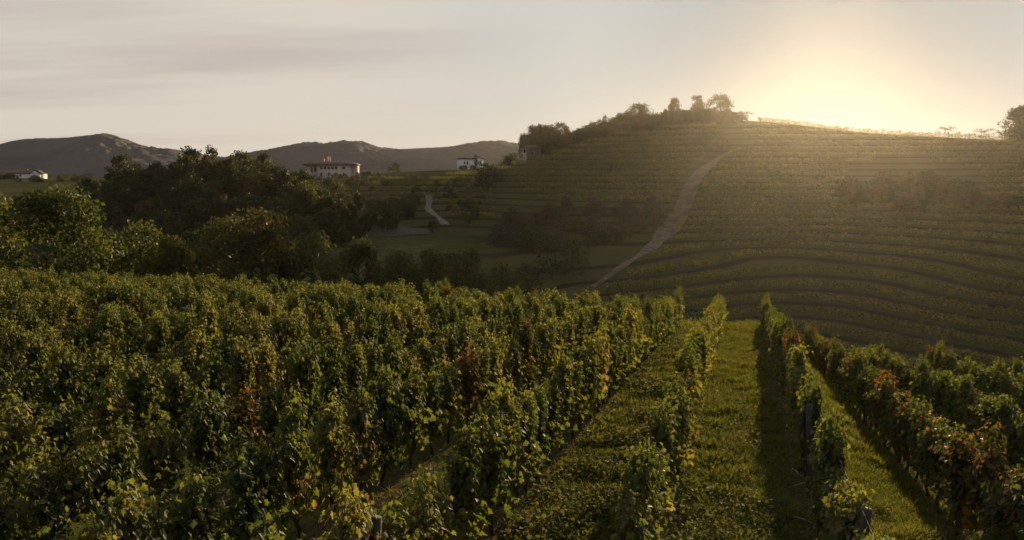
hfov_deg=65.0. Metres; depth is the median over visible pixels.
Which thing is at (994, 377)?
grapevine
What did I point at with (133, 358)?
grapevine
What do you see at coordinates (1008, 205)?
shrub
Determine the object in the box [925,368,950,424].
grapevine
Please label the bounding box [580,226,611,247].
shrub
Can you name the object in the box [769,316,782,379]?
grapevine
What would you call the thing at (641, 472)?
grapevine
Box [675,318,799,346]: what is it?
tall grass
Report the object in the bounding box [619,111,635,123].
tree
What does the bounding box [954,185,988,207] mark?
shrub
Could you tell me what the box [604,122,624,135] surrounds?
shrub
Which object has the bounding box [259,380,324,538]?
grapevine
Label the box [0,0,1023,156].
sky
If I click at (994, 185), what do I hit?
vine row
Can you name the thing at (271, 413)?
grapevine
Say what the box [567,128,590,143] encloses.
shrub
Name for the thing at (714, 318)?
grapevine
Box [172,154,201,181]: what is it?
broadleaf tree
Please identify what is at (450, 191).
shrub
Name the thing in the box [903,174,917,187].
shrub
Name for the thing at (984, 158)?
vine row
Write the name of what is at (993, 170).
vine row
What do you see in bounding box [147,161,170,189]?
broadleaf tree
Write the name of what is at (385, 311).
grapevine
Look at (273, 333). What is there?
trellis post
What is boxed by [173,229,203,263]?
broadleaf tree
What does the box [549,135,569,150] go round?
shrub
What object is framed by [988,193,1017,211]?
shrub
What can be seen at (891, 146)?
vine row
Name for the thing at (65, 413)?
trellis post
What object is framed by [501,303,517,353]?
grapevine
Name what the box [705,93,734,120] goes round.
tree
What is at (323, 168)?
villa
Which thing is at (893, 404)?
grapevine
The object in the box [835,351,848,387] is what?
grapevine
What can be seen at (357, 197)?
broadleaf tree
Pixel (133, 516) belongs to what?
grapevine
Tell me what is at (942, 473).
grapevine
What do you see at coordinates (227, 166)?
broadleaf tree
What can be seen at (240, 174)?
broadleaf tree
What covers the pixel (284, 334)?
grapevine
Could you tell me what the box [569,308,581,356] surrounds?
grapevine
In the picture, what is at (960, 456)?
grapevine
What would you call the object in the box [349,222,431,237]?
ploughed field
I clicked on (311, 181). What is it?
broadleaf tree
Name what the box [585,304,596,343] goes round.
grapevine
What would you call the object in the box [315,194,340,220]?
broadleaf tree
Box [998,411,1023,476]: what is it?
grapevine
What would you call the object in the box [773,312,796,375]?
grapevine
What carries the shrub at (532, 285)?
on the terrain at (456, 235)
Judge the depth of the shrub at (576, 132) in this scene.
346.28 m
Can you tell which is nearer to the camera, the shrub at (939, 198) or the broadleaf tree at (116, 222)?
the broadleaf tree at (116, 222)
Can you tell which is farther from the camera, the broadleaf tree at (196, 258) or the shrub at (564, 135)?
the shrub at (564, 135)
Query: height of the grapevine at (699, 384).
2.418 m
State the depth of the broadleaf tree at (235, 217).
190.55 m
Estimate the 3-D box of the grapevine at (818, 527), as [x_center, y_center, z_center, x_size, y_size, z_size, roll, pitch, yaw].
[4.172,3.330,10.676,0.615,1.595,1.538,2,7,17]
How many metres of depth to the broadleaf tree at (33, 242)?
201.87 m
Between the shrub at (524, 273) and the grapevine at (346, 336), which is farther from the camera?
the shrub at (524, 273)
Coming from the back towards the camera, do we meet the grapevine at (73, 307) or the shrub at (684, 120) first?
the shrub at (684, 120)
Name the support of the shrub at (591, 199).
on the terrain at (456, 235)
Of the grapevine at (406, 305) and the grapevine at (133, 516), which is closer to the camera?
the grapevine at (133, 516)
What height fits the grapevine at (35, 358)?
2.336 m
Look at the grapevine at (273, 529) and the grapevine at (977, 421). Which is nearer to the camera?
the grapevine at (273, 529)
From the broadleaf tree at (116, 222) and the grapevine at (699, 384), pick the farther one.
the broadleaf tree at (116, 222)
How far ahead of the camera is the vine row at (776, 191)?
255.38 m
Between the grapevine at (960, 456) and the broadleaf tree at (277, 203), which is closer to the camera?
the grapevine at (960, 456)
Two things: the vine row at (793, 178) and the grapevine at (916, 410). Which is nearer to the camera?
the grapevine at (916, 410)
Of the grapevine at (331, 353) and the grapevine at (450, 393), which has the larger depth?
the grapevine at (331, 353)
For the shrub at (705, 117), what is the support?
on the terrain at (456, 235)
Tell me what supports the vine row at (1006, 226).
on the terrain at (456, 235)
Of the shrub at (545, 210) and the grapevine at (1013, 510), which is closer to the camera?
the grapevine at (1013, 510)
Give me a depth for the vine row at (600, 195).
265.99 m
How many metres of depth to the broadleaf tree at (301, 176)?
255.60 m
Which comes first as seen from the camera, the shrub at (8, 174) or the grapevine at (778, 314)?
the grapevine at (778, 314)
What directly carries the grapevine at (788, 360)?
on the terrain at (456, 235)
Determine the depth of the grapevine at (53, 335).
21.61 m
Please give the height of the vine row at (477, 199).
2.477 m
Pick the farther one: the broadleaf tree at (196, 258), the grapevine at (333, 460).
the broadleaf tree at (196, 258)
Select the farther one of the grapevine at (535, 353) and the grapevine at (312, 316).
the grapevine at (312, 316)
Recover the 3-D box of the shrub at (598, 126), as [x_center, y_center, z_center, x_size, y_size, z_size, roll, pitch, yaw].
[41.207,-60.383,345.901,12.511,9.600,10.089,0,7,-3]
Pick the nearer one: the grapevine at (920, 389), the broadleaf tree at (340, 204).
the grapevine at (920, 389)
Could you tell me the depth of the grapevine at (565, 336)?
27.79 m
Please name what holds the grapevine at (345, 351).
on the terrain at (456, 235)
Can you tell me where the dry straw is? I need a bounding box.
[732,358,946,539]
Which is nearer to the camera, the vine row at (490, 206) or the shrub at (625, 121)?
the vine row at (490, 206)
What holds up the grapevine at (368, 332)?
on the terrain at (456, 235)
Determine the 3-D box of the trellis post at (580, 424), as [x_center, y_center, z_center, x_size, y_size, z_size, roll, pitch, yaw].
[1.586,3.110,18.679,0.132,1.926,0.137,5,10,29]
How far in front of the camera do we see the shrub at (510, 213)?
259.67 m
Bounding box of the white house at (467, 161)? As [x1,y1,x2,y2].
[456,156,485,169]
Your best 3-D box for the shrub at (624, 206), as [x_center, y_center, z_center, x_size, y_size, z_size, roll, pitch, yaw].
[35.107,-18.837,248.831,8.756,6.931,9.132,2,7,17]
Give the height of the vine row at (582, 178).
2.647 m
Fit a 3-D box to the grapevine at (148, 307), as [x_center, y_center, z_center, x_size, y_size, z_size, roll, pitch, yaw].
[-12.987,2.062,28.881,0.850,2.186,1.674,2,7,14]
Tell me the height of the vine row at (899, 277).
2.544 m
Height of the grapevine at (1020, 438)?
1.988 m
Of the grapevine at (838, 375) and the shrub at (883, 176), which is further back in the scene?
the shrub at (883, 176)
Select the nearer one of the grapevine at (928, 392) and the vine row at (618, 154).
the grapevine at (928, 392)
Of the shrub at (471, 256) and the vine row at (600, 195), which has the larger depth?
the vine row at (600, 195)
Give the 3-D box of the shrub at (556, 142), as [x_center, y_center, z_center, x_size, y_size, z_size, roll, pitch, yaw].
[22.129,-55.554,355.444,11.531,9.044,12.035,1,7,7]
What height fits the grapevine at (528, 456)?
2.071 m
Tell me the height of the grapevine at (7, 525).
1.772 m
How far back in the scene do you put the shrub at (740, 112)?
329.43 m
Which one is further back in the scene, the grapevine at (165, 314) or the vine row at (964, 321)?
the vine row at (964, 321)
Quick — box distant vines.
[0,264,1023,400]
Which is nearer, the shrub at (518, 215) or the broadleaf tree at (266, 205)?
the broadleaf tree at (266, 205)
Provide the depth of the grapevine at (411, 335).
26.95 m
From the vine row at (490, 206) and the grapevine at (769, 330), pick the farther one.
the vine row at (490, 206)
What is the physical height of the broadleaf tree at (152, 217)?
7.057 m
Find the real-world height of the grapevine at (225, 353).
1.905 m
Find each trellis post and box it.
[62,402,73,474]
[105,523,114,535]
[192,411,203,481]
[254,357,260,424]
[271,330,277,383]
[359,409,365,502]
[361,331,364,359]
[370,515,381,539]
[512,445,518,503]
[577,363,582,431]
[806,404,813,496]
[859,506,871,538]
[896,395,904,462]
[1008,409,1017,478]
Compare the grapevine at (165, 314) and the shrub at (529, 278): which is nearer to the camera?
the grapevine at (165, 314)
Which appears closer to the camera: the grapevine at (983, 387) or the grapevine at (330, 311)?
the grapevine at (983, 387)
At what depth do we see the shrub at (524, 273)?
151.02 m
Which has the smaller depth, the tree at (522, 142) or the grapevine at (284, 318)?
the grapevine at (284, 318)
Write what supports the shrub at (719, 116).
on the terrain at (456, 235)
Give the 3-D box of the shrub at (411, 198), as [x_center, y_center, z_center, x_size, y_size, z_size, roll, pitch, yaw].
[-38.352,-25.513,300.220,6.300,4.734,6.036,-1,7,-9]
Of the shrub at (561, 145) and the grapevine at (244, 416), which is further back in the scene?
the shrub at (561, 145)
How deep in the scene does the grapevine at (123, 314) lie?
27.70 m
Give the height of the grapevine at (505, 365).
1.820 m
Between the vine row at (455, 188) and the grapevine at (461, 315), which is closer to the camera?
the grapevine at (461, 315)
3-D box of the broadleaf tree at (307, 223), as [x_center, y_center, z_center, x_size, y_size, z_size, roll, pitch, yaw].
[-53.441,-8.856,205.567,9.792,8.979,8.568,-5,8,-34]
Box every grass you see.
[213,320,1020,539]
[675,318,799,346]
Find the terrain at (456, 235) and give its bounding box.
[0,121,1023,539]
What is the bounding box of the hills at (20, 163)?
[0,155,103,176]
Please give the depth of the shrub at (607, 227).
221.24 m
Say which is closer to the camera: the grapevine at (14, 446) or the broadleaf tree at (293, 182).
the grapevine at (14, 446)
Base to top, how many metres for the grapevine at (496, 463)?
2.240 m
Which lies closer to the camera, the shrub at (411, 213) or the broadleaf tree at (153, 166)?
the broadleaf tree at (153, 166)
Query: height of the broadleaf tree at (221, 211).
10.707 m
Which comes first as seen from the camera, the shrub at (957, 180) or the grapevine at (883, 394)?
the grapevine at (883, 394)
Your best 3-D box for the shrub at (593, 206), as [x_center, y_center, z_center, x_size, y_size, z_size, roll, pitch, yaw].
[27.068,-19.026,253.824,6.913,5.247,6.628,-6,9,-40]
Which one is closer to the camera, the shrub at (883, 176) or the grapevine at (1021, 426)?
the grapevine at (1021, 426)
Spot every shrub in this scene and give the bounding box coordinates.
[3,173,12,178]
[30,175,39,181]
[55,174,64,181]
[78,174,88,180]
[346,176,355,184]
[364,275,397,287]
[370,172,381,180]
[387,163,399,171]
[387,204,405,216]
[388,252,420,278]
[403,196,416,204]
[406,211,414,217]
[411,187,424,194]
[427,220,437,228]
[432,252,460,269]
[441,187,455,197]
[444,253,479,280]
[445,205,452,210]
[445,267,467,286]
[453,177,464,184]
[454,246,482,274]
[458,211,470,221]
[460,199,476,210]
[474,172,493,186]
[476,163,504,183]
[486,221,512,245]
[492,231,512,247]
[498,156,517,168]
[501,207,522,218]
[502,153,520,165]
[506,212,533,230]
[511,272,534,288]
[512,226,542,250]
[513,263,533,276]
[513,268,543,285]
[521,280,544,297]
[523,212,551,229]
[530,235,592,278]
[539,203,558,218]
[541,203,564,218]
[542,203,561,220]
[543,140,555,155]
[545,137,560,153]
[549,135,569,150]
[551,134,567,151]
[554,134,568,150]
[557,196,582,212]
[560,130,583,147]
[566,128,584,146]
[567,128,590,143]
[570,130,589,143]
[572,126,593,142]
[577,125,601,141]
[580,196,601,211]
[580,219,601,231]
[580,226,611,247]
[583,225,600,237]
[586,202,606,215]
[589,122,604,135]
[590,126,606,139]
[590,224,614,241]
[594,119,618,136]
[599,228,623,244]
[603,119,620,136]
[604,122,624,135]
[608,117,628,131]
[612,198,639,217]
[619,115,640,132]
[623,209,644,225]
[629,117,639,130]
[639,113,660,129]
[640,209,665,227]
[641,201,666,220]
[643,194,664,211]
[647,114,661,129]
[652,115,667,127]
[662,111,676,125]
[662,113,680,127]
[677,109,692,124]
[678,110,701,126]
[678,111,692,124]
[686,110,703,124]
[693,109,708,124]
[698,109,717,123]
[709,111,721,121]
[721,112,733,121]
[729,112,738,121]
[737,111,748,120]
[738,114,747,120]
[829,178,856,199]
[841,176,864,191]
[849,186,874,204]
[855,180,880,194]
[861,184,881,200]
[870,171,892,187]
[872,186,889,199]
[873,173,894,187]
[883,185,897,199]
[887,184,911,201]
[890,191,918,213]
[893,182,912,195]
[894,193,929,212]
[897,171,918,188]
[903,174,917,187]
[908,184,925,192]
[914,170,935,185]
[915,172,937,186]
[918,176,949,191]
[922,180,949,204]
[923,184,950,203]
[947,178,964,187]
[947,180,976,200]
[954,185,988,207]
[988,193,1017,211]
[1001,196,1023,212]
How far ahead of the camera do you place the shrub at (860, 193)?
249.28 m
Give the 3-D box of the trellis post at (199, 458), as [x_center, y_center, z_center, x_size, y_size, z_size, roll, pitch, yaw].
[-5.070,3.226,13.050,0.128,1.921,0.124,-1,7,7]
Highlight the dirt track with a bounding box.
[591,147,741,286]
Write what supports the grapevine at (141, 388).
on the terrain at (456, 235)
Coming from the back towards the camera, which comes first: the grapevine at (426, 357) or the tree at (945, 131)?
the tree at (945, 131)
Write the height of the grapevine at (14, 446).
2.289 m
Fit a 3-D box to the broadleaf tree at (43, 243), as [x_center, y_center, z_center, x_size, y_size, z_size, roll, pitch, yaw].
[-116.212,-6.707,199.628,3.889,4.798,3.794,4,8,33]
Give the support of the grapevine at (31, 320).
on the terrain at (456, 235)
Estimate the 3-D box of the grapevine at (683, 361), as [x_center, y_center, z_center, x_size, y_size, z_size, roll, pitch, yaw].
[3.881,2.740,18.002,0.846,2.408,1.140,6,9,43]
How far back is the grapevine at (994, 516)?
11.40 m
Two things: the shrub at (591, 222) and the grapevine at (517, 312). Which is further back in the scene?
the shrub at (591, 222)
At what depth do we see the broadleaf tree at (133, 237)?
103.64 m
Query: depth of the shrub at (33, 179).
507.74 m
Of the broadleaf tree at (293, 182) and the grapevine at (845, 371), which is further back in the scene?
the broadleaf tree at (293, 182)
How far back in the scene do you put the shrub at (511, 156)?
374.50 m
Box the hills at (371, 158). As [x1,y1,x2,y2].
[225,140,529,176]
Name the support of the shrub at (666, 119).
on the terrain at (456, 235)
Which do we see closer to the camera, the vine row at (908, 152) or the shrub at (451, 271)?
the shrub at (451, 271)
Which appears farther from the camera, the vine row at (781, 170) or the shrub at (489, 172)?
the shrub at (489, 172)
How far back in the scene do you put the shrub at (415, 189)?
335.41 m
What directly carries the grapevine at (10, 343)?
on the terrain at (456, 235)
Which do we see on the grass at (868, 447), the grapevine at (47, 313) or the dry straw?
the dry straw
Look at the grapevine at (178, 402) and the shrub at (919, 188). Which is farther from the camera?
the shrub at (919, 188)
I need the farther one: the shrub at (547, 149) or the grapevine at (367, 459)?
the shrub at (547, 149)
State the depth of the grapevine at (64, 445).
13.18 m
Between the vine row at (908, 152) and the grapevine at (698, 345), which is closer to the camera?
the grapevine at (698, 345)
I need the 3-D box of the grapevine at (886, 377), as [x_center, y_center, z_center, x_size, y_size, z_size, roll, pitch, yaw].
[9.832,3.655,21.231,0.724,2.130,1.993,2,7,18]
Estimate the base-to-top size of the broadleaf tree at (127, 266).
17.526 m
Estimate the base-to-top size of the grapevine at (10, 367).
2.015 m
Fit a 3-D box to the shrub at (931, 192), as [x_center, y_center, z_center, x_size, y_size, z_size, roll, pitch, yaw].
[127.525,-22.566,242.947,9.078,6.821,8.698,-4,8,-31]
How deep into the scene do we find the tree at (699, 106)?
335.16 m
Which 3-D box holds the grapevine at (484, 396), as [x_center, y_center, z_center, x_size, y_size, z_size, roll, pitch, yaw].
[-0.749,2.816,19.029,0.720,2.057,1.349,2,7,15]
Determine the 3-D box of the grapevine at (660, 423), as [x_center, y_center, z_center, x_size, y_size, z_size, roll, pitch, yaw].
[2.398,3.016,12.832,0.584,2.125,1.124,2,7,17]
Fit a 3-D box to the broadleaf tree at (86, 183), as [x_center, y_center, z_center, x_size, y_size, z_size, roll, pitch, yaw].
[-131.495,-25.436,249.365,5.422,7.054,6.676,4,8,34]
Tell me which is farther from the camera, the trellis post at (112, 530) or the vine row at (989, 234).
the vine row at (989, 234)
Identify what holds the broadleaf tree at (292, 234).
on the terrain at (456, 235)
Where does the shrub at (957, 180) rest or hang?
on the terrain at (456, 235)
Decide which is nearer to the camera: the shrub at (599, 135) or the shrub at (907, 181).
the shrub at (907, 181)
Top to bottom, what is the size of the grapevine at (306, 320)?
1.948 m
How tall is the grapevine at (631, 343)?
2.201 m
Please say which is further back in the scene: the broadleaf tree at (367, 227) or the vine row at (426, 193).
the vine row at (426, 193)
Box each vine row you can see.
[368,174,681,181]
[368,180,494,185]
[368,185,495,190]
[368,190,494,196]
[368,195,494,202]
[446,211,494,215]
[447,169,687,174]
[447,204,494,208]
[491,162,696,168]
[510,181,678,187]
[511,156,706,163]
[524,186,674,194]
[536,151,712,157]
[537,193,671,200]
[551,144,725,152]
[568,138,729,148]
[588,132,724,141]
[605,264,1023,303]
[607,278,1023,318]
[612,127,721,135]
[627,248,1023,289]
[639,291,1023,336]
[648,122,716,129]
[651,238,1023,274]
[670,230,1023,255]
[677,222,1023,240]
[682,304,1023,353]
[685,215,1023,231]
[689,208,1023,220]
[693,201,1023,212]
[696,194,1023,201]
[698,187,874,194]
[701,180,852,187]
[703,175,845,181]
[709,168,845,174]
[715,162,848,168]
[723,156,873,161]
[726,318,1023,367]
[730,149,1023,155]
[737,121,790,126]
[741,127,847,132]
[745,132,914,138]
[745,143,1023,149]
[751,138,1011,143]
[757,117,1023,140]
[798,336,1012,383]
[929,155,1023,161]
[962,162,1023,167]
[977,168,1023,173]
[979,189,1023,195]
[984,174,1023,181]
[985,182,1023,188]
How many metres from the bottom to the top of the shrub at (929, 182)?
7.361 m
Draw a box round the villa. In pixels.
[302,156,359,178]
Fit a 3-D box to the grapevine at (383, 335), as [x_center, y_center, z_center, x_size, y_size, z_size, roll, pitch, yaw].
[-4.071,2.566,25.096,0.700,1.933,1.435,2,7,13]
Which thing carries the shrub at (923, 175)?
on the terrain at (456, 235)
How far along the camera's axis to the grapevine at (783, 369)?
20.38 m
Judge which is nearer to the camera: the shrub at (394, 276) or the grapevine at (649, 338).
the grapevine at (649, 338)
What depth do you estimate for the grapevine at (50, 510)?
10.14 m
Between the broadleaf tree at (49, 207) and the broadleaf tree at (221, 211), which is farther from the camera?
the broadleaf tree at (221, 211)
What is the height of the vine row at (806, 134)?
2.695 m
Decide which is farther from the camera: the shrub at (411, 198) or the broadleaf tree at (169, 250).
the shrub at (411, 198)
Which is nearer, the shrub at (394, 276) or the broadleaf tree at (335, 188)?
the shrub at (394, 276)
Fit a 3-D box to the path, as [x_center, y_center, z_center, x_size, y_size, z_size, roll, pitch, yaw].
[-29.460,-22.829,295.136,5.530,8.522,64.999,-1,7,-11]
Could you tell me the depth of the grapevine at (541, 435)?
14.70 m
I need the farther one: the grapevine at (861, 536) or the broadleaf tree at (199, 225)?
the broadleaf tree at (199, 225)
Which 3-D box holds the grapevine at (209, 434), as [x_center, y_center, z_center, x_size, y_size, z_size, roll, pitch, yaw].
[-4.950,2.892,13.175,0.690,2.263,1.244,2,7,14]
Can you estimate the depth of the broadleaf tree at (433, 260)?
111.89 m
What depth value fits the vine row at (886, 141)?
304.03 m
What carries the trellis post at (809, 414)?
on the terrain at (456, 235)
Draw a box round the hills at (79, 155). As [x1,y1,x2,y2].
[0,133,252,176]
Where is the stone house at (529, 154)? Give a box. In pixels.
[519,145,541,163]
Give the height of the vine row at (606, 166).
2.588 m
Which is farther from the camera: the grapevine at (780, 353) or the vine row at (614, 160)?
the vine row at (614, 160)
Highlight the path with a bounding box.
[425,194,448,224]
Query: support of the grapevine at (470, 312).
on the terrain at (456, 235)
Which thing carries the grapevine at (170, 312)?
on the terrain at (456, 235)
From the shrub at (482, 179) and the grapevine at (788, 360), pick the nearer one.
the grapevine at (788, 360)
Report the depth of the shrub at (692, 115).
333.44 m
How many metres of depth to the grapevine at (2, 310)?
28.52 m
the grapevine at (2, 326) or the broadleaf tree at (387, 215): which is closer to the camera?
the grapevine at (2, 326)
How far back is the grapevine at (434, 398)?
16.15 m
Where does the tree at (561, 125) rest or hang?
on the terrain at (456, 235)
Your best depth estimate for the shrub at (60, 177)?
515.53 m
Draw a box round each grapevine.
[0,305,10,329]
[0,309,9,326]
[0,317,17,370]
[0,319,33,387]
[0,347,16,408]
[0,364,54,462]
[0,368,10,419]
[0,388,71,517]
[0,482,26,539]
[7,327,56,402]
[8,297,34,332]
[13,433,108,539]
[14,307,51,342]
[25,326,61,366]
[29,399,103,481]
[36,302,59,328]
[37,339,93,430]
[38,317,88,355]
[50,338,91,398]
[56,375,133,471]
[58,294,86,335]
[59,318,104,363]
[59,496,126,539]
[63,316,97,347]
[73,303,127,363]
[73,415,147,539]
[78,344,127,429]
[80,302,110,333]
[81,478,174,539]
[84,299,120,349]
[84,329,123,381]
[112,352,156,422]
[114,325,150,381]
[119,304,142,349]
[119,355,182,453]
[120,306,151,359]
[133,416,192,512]
[135,309,184,370]
[137,463,234,539]
[140,294,168,333]
[143,310,171,361]
[152,336,194,395]
[155,360,214,450]
[160,311,196,369]
[162,305,176,324]
[170,303,196,355]
[179,324,213,399]
[182,299,205,332]
[183,381,238,489]
[190,344,234,419]
[193,296,223,354]
[208,336,233,385]
[210,383,268,473]
[212,311,265,384]
[213,307,232,341]
[219,317,234,352]
[219,424,299,539]
[226,301,249,330]
[227,334,268,411]
[232,308,272,361]
[246,302,269,325]
[253,321,279,381]
[254,517,316,539]
[255,293,287,323]
[255,378,290,466]
[258,334,285,409]
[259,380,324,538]
[260,315,272,337]
[270,304,303,378]
[275,346,301,410]
[276,305,291,358]
[286,338,335,445]
[290,313,315,351]
[291,308,310,340]
[298,335,328,389]
[303,386,357,523]
[305,299,327,339]
[309,312,334,365]
[309,359,352,428]
[315,303,343,328]
[317,326,345,382]
[317,481,387,539]
[322,321,352,358]
[329,336,372,426]
[335,308,348,331]
[339,389,383,505]
[340,316,358,349]
[340,334,357,379]
[343,363,409,487]
[354,309,366,341]
[354,314,382,373]
[364,338,391,402]
[365,300,383,341]
[374,319,391,361]
[376,301,391,337]
[379,464,439,539]
[380,327,406,407]
[384,303,407,356]
[387,306,406,321]
[394,359,435,470]
[397,349,419,385]
[398,303,413,324]
[401,310,421,357]
[401,368,449,456]
[412,301,430,352]
[412,338,436,386]
[415,474,461,539]
[426,316,438,349]
[427,336,450,379]
[430,412,492,539]
[432,295,449,345]
[434,355,466,444]
[438,323,471,372]
[443,300,459,336]
[453,338,484,433]
[455,315,475,367]
[456,309,465,332]
[460,314,483,363]
[462,302,479,323]
[467,402,533,535]
[468,345,496,424]
[476,320,491,357]
[483,330,511,414]
[485,317,498,346]
[491,380,528,511]
[494,351,514,402]
[497,316,509,352]
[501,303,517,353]
[507,337,526,399]
[509,297,523,342]
[511,312,537,390]
[515,377,554,478]
[515,380,545,492]
[521,307,533,327]
[523,307,545,336]
[527,333,545,387]
[531,296,545,334]
[533,322,553,382]
[534,316,561,378]
[544,382,569,463]
[547,346,577,450]
[549,317,564,372]
[549,358,589,438]
[558,321,571,359]
[563,311,578,357]
[567,345,595,419]
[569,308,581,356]
[575,305,591,348]
[577,335,605,419]
[581,307,591,345]
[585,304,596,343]
[588,320,612,412]
[599,336,612,404]
[601,320,623,397]
[608,437,676,539]
[609,489,659,539]
[611,340,624,391]
[612,325,632,386]
[612,436,681,539]
[618,304,640,376]
[621,320,636,381]
[630,311,643,372]
[635,307,647,367]
[639,294,656,358]
[640,316,652,364]
[641,314,652,361]
[643,395,679,513]
[644,302,656,353]
[651,401,687,487]
[660,371,702,458]
[663,338,704,417]
[665,334,706,424]
[668,386,708,481]
[674,368,707,454]
[683,336,703,392]
[689,326,711,390]
[692,323,713,393]
[693,359,702,413]
[695,317,712,362]
[699,315,712,359]
[702,306,718,350]
[702,312,717,353]
[703,317,714,362]
[711,325,721,359]
[765,313,777,347]
[766,318,776,356]
[768,320,782,368]
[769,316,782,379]
[772,330,780,384]
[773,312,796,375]
[773,328,791,395]
[775,312,785,321]
[775,341,786,395]
[776,342,798,406]
[778,324,802,394]
[782,351,792,410]
[783,358,810,413]
[784,344,818,424]
[786,387,825,476]
[787,363,812,452]
[792,373,825,448]
[793,376,826,486]
[803,462,851,539]
[805,425,845,508]
[808,404,853,515]
[813,474,863,539]
[822,478,883,539]
[826,342,841,389]
[828,346,848,393]
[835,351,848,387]
[837,348,855,405]
[837,357,848,400]
[844,351,858,408]
[845,345,869,412]
[846,526,888,539]
[850,363,868,417]
[851,362,875,422]
[853,527,897,539]
[857,365,880,429]
[863,369,880,435]
[869,367,899,440]
[870,379,898,447]
[882,387,909,455]
[889,388,912,464]
[890,399,915,473]
[896,366,907,401]
[901,395,934,482]
[902,360,916,398]
[907,368,915,406]
[909,353,930,399]
[909,412,945,495]
[913,371,931,412]
[922,369,938,416]
[922,417,956,508]
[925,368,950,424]
[928,431,981,539]
[933,422,974,522]
[935,370,953,426]
[940,373,959,435]
[947,374,978,433]
[957,384,983,444]
[958,416,1011,539]
[968,395,996,448]
[972,394,992,445]
[973,364,989,400]
[973,473,1014,539]
[976,366,995,397]
[981,464,1023,539]
[985,392,1021,471]
[987,356,1013,401]
[991,370,1017,403]
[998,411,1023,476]
[1007,381,1022,419]
[1009,476,1023,539]
[1011,368,1023,418]
[1011,411,1023,472]
[1016,423,1023,430]
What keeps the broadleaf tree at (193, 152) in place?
on the terrain at (456, 235)
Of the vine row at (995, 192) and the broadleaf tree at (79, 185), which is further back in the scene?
the broadleaf tree at (79, 185)
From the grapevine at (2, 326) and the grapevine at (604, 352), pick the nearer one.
the grapevine at (604, 352)
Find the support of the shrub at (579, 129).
on the terrain at (456, 235)
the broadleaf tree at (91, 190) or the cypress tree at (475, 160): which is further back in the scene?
the cypress tree at (475, 160)
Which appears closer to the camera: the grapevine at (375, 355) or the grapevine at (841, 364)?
the grapevine at (375, 355)
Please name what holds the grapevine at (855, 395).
on the terrain at (456, 235)
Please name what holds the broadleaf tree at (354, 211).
on the terrain at (456, 235)
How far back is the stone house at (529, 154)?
347.80 m
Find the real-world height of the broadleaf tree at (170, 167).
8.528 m
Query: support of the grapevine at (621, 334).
on the terrain at (456, 235)
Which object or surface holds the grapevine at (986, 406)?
on the terrain at (456, 235)
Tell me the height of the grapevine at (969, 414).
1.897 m
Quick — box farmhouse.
[0,169,46,178]
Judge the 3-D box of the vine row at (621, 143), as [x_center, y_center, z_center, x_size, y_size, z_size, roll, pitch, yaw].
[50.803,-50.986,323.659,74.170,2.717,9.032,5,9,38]
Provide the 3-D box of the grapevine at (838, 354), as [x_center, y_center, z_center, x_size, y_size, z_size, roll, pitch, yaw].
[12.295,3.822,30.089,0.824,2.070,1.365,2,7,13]
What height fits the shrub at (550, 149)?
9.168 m
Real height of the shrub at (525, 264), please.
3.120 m
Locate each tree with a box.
[0,182,128,278]
[0,185,44,273]
[21,231,36,246]
[34,254,51,268]
[37,234,48,250]
[65,228,140,277]
[75,180,84,194]
[79,177,99,192]
[82,186,98,199]
[89,192,108,206]
[96,200,125,226]
[99,171,121,189]
[99,219,174,279]
[104,152,141,189]
[111,215,128,232]
[114,217,139,240]
[129,235,203,282]
[134,200,162,224]
[139,214,160,226]
[145,225,182,243]
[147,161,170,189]
[152,210,186,239]
[160,162,180,182]
[168,157,186,183]
[171,146,209,174]
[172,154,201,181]
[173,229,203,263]
[176,171,203,199]
[177,243,207,273]
[180,157,200,175]
[185,215,270,282]
[190,221,211,241]
[191,227,205,256]
[200,229,230,267]
[201,144,221,176]
[201,206,326,285]
[209,192,239,223]
[216,157,238,177]
[219,174,242,200]
[222,212,247,231]
[225,149,251,174]
[232,169,247,190]
[233,167,251,180]
[237,193,260,217]
[240,175,264,202]
[244,171,273,195]
[245,157,259,174]
[247,151,277,185]
[247,194,283,218]
[261,164,294,197]
[263,214,303,252]
[268,200,286,216]
[270,229,351,286]
[283,177,306,202]
[288,179,323,215]
[289,213,322,247]
[293,168,318,188]
[293,218,319,245]
[305,179,325,199]
[306,188,330,211]
[310,218,339,246]
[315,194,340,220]
[319,175,345,198]
[321,196,351,225]
[323,236,390,290]
[335,192,352,213]
[342,202,361,220]
[349,191,366,209]
[355,216,371,231]
[360,202,378,222]
[376,201,402,230]
[378,249,429,293]
[402,248,454,296]
[447,256,495,296]
[474,154,477,169]
[482,261,527,296]
[518,132,532,157]
[520,123,545,155]
[531,123,559,155]
[541,128,561,151]
[550,122,570,145]
[597,114,610,130]
[612,112,623,129]
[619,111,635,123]
[624,103,653,125]
[666,97,681,123]
[690,95,705,122]
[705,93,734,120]
[934,126,961,137]
[966,128,999,138]
[996,105,1023,140]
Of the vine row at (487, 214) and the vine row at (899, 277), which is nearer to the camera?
the vine row at (899, 277)
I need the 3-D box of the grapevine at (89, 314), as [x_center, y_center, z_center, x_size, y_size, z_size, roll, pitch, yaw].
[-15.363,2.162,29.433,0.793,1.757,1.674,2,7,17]
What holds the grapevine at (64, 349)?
on the terrain at (456, 235)
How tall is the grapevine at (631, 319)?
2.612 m
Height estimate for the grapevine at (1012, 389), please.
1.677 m

